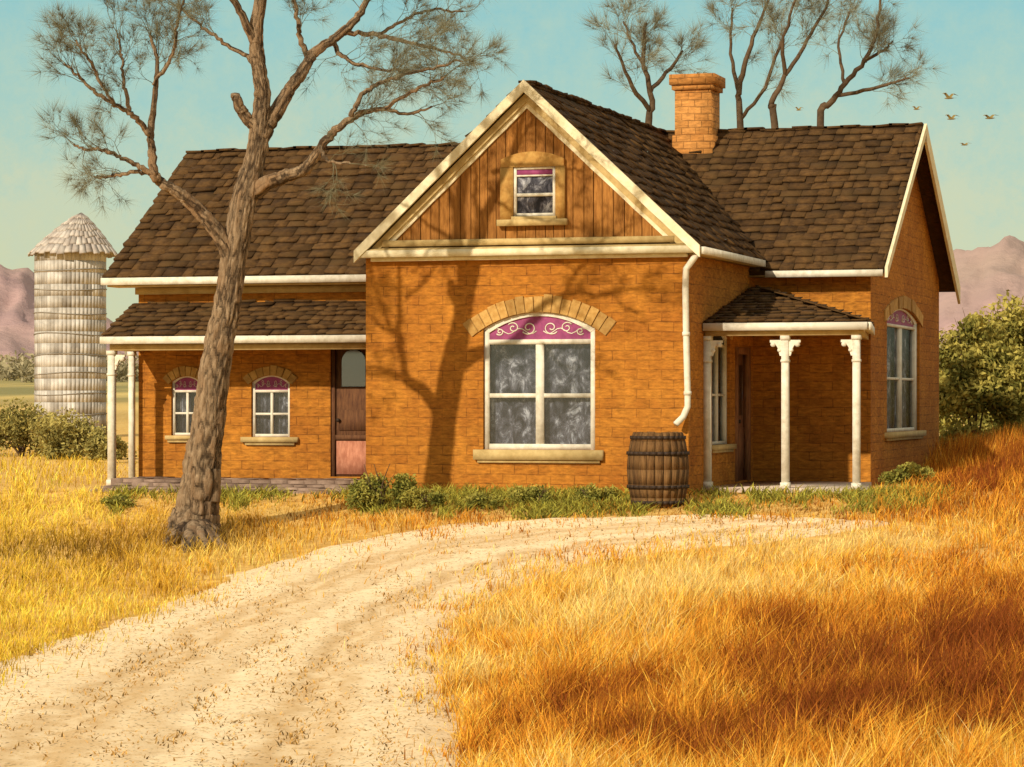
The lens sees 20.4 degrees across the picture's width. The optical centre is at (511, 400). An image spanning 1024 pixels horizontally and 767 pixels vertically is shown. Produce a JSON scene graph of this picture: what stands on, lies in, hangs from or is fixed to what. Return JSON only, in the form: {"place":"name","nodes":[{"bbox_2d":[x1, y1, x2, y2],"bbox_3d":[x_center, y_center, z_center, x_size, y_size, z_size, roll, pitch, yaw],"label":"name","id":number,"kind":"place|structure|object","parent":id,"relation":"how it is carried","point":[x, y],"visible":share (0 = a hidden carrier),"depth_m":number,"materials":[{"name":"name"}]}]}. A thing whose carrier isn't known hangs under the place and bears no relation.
{"place":"outdoors","nodes":[
{"label":"outdoors","id":0,"kind":"place"},
{"bbox_2d":[0,514,889,766],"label":"dirt track","id":1,"kind":"structure","parent":0,"point":[325,618],"depth_m":27.99,"materials":[{"name":"beige soil"}]},
{"bbox_2d":[0,515,850,766],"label":"track tufts","id":2,"kind":"object","parent":1,"relation":"on","point":[301,731],"visible":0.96,"depth_m":25.93,"materials":[{"name":"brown plant"}]},
{"bbox_2d":[0,365,1023,766],"bbox_3d":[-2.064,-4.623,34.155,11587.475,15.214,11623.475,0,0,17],"label":"ground","id":3,"kind":"structure","parent":0,"point":[14,389],"depth_m":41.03,"materials":[{"name":"yellow plant"}]},
{"bbox_2d":[0,438,17,450],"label":"shrub","id":4,"kind":"object","parent":3,"relation":"on","point":[2,447],"visible":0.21,"depth_m":76.12,"materials":[{"name":"green plant"}]},
{"bbox_2d":[0,396,84,455],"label":"shrub","id":5,"kind":"object","parent":3,"relation":"on","point":[16,423],"visible":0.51,"depth_m":73.84,"materials":[{"name":"green plant"}]},
{"bbox_2d":[28,213,116,435],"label":"farm silo","id":6,"kind":"object","parent":3,"relation":"on","point":[72,253],"visible":0.85,"depth_m":110.81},
{"bbox_2d":[28,413,137,459],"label":"shrub","id":7,"kind":"object","parent":3,"relation":"on","point":[59,444],"visible":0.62,"depth_m":69.73,"materials":[{"name":"green plant"}]},
{"bbox_2d":[84,421,127,461],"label":"shrub","id":8,"kind":"object","parent":3,"relation":"on","point":[95,446],"visible":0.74,"depth_m":65.90,"materials":[{"name":"green plant"}]},
{"bbox_2d":[99,494,136,507],"bbox_3d":[-6.195,1.596,44.663,0.600,0.268,0.678,0,0,-11],"label":"shrub","id":9,"kind":"object","parent":3,"relation":"on","point":[124,500],"visible":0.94,"depth_m":44.46,"materials":[{"name":"green plant"}]},
{"bbox_2d":[28,0,518,552],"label":"bare tree","id":10,"kind":"object","parent":3,"relation":"on","point":[194,516],"visible":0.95,"depth_m":41.07,"materials":[{"name":"brown plant"}]},
{"bbox_2d":[344,464,417,510],"bbox_3d":[-1.970,1.351,43.234,1.089,0.809,0.875,0,0,17],"label":"shrub","id":11,"kind":"object","parent":3,"relation":"on","point":[366,491],"visible":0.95,"depth_m":43.13,"materials":[{"name":"green plant"}]},
{"bbox_2d":[397,486,447,511],"bbox_3d":[-1.363,1.510,42.996,0.800,0.441,0.504,0,0,17],"label":"shrub","id":12,"kind":"object","parent":3,"relation":"on","point":[417,497],"visible":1,"depth_m":42.92,"materials":[{"name":"green plant"}]},
{"bbox_2d":[0,343,942,382],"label":"distant wood","id":13,"kind":"object","parent":3,"relation":"on","point":[21,368],"visible":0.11,"depth_m":353.63,"materials":[{"name":"green plant"}]},
{"bbox_2d":[463,490,506,509],"bbox_3d":[-0.451,1.523,43.010,0.739,0.349,0.535,0,0,50],"label":"shrub","id":14,"kind":"object","parent":3,"relation":"on","point":[474,497],"visible":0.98,"depth_m":42.96,"materials":[{"name":"green plant"}]},
{"bbox_2d":[89,73,959,493],"bbox_3d":[0.751,-2.132,51.231,13.293,7.764,13.906,0,0,17],"label":"brick farmhouse","id":15,"kind":"object","parent":3,"relation":"on","point":[531,283],"visible":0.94,"depth_m":47.51,"materials":[{"name":"orange brick"}]},
{"bbox_2d":[163,366,197,441],"bbox_3d":[-5.555,0.063,48.727,0.862,1.308,0.310,0,0,17],"label":"window","id":16,"kind":"structure","parent":15,"relation":"in","point":[183,388],"depth_m":48.76,"materials":[{"name":"white paint"}]},
{"bbox_2d":[240,365,298,444],"bbox_3d":[-4.076,0.078,48.275,1.021,1.356,0.310,0,0,17],"label":"window","id":17,"kind":"structure","parent":15,"relation":"in","point":[270,394],"depth_m":48.31,"materials":[{"name":"white paint"}]},
{"bbox_2d":[331,349,365,476],"bbox_3d":[-2.585,0.173,47.814,0.950,2.214,0.120,0,0,17],"label":"door","id":18,"kind":"structure","parent":15,"relation":"in","point":[348,366],"depth_m":47.86,"materials":[{"name":"brown wood"}]},
{"bbox_2d":[496,151,567,225],"bbox_3d":[0.321,-3.345,44.871,1.139,1.170,0.150,0,0,17],"label":"window","id":19,"kind":"structure","parent":15,"relation":"in","point":[532,183],"depth_m":44.89,"materials":[{"name":"white paint"}]},
{"bbox_2d":[463,294,615,463],"bbox_3d":[0.448,-0.347,45.010,2.524,2.669,0.310,0,0,17],"label":"window","id":20,"kind":"structure","parent":15,"relation":"in","point":[539,366],"depth_m":45.05,"materials":[{"name":"white paint"}]},
{"bbox_2d":[712,336,736,452],"bbox_3d":[3.350,-0.259,46.444,0.310,2.210,1.638,0,0,17],"label":"window","id":21,"kind":"structure","parent":15,"relation":"in","point":[724,447],"depth_m":46.77,"materials":[{"name":"white paint"}]},
{"bbox_2d":[735,347,750,481],"bbox_3d":[3.847,0.225,47.965,0.170,2.250,1.104,0,0,17],"label":"door","id":22,"kind":"structure","parent":15,"relation":"in","point":[742,354],"depth_m":48.31,"materials":[{"name":"brown wood"}]},
{"bbox_2d":[884,296,925,440],"bbox_3d":[7.043,-0.592,51.605,0.310,2.601,4.365,0,0,17],"label":"window","id":23,"kind":"structure","parent":15,"relation":"in","point":[901,326],"depth_m":51.79,"materials":[{"name":"white paint"}]},
{"bbox_2d":[103,480,954,519],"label":"green weeds","id":24,"kind":"object","parent":3,"relation":"on","point":[568,494],"visible":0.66,"depth_m":42.84,"materials":[{"name":"green plant"}]},
{"bbox_2d":[507,484,554,506],"bbox_3d":[0.275,1.468,43.062,0.671,0.409,0.773,0,0,-14],"label":"shrub","id":25,"kind":"object","parent":3,"relation":"on","point":[522,493],"visible":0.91,"depth_m":43.03,"materials":[{"name":"green plant"}]},
{"bbox_2d":[573,483,619,502],"bbox_3d":[1.259,1.438,43.125,0.720,0.393,0.511,0,0,17],"label":"shrub","id":26,"kind":"object","parent":3,"relation":"on","point":[594,492],"visible":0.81,"depth_m":43.07,"materials":[{"name":"green plant"}]},
{"bbox_2d":[577,0,719,124],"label":"bare tree","id":27,"kind":"object","parent":3,"relation":"on","point":[644,41],"visible":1,"depth_m":63.95,"materials":[{"name":"brown plant"}]},
{"bbox_2d":[626,432,689,506],"bbox_3d":[2.196,1.029,42.790,0.953,1.125,0.953,0,0,17],"label":"wooden barrel","id":28,"kind":"object","parent":3,"relation":"on","point":[658,467],"visible":0.98,"depth_m":42.41,"materials":[{"name":"brown wood"}]},
{"bbox_2d":[697,0,799,127],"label":"bare tree","id":29,"kind":"object","parent":3,"relation":"on","point":[740,114],"visible":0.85,"depth_m":65.95,"materials":[{"name":"brown plant"}]},
{"bbox_2d":[750,0,861,127],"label":"bare tree","id":30,"kind":"object","parent":3,"relation":"on","point":[778,89],"visible":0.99,"depth_m":62.83,"materials":[{"name":"brown plant"}]},
{"bbox_2d":[810,0,947,125],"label":"bare tree","id":31,"kind":"object","parent":3,"relation":"on","point":[877,37],"visible":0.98,"depth_m":64.95,"materials":[{"name":"brown plant"}]},
{"bbox_2d":[878,461,935,486],"bbox_3d":[6.442,1.259,46.410,0.744,0.562,0.852,0,0,-34],"label":"shrub","id":32,"kind":"object","parent":3,"relation":"on","point":[903,473],"visible":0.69,"depth_m":46.30,"materials":[{"name":"green plant"}]},
{"bbox_2d":[939,308,989,437],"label":"shrub","id":33,"kind":"object","parent":3,"relation":"on","point":[942,422],"visible":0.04,"depth_m":84.65,"materials":[{"name":"green plant"}]},
{"bbox_2d":[939,312,1023,446],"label":"shrub","id":34,"kind":"object","parent":3,"relation":"on","point":[990,370],"visible":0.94,"depth_m":61.54,"materials":[{"name":"green plant"}]},
{"bbox_2d":[963,289,1023,439],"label":"shrub","id":35,"kind":"object","parent":3,"relation":"on","point":[1011,320],"visible":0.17,"depth_m":65.39,"materials":[{"name":"green plant"}]},
{"bbox_2d":[0,235,1023,363],"bbox_3d":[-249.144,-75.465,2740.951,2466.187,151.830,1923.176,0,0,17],"label":"mountains","id":36,"kind":"structure","parent":0,"point":[986,275],"depth_m":2305.58,"materials":[{"name":"pink stone"}]},
{"bbox_2d":[0,0,1023,321],"label":"sky","id":37,"kind":"structure","parent":0,"point":[980,42],"materials":[{"name":"blue"}]},
{"bbox_2d":[943,93,957,98],"bbox_3d":[9.249,-6.425,59.987,0.372,0.131,0.114,0,0,0],"label":"bird","id":38,"kind":"object","parent":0,"point":[948,96],"visible":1,"depth_m":59.99},
{"bbox_2d":[945,114,959,119],"bbox_3d":[9.603,-6.176,61.988,0.354,0.112,0.109,0,0,0],"label":"bird","id":39,"kind":"object","parent":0,"point":[950,117],"visible":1,"depth_m":61.99},
{"bbox_2d":[917,420,1023,491],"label":"tall grass","id":40,"kind":"structure","parent":0,"point":[1002,446],"depth_m":49.30,"materials":[{"name":"plant"}]},
{"bbox_2d":[983,115,997,118],"bbox_3d":[9.771,-5.786,57.988,0.361,0.094,0.111,0,0,0],"label":"bird","id":41,"kind":"object","parent":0,"point":[990,117],"visible":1,"depth_m":57.99}
]}

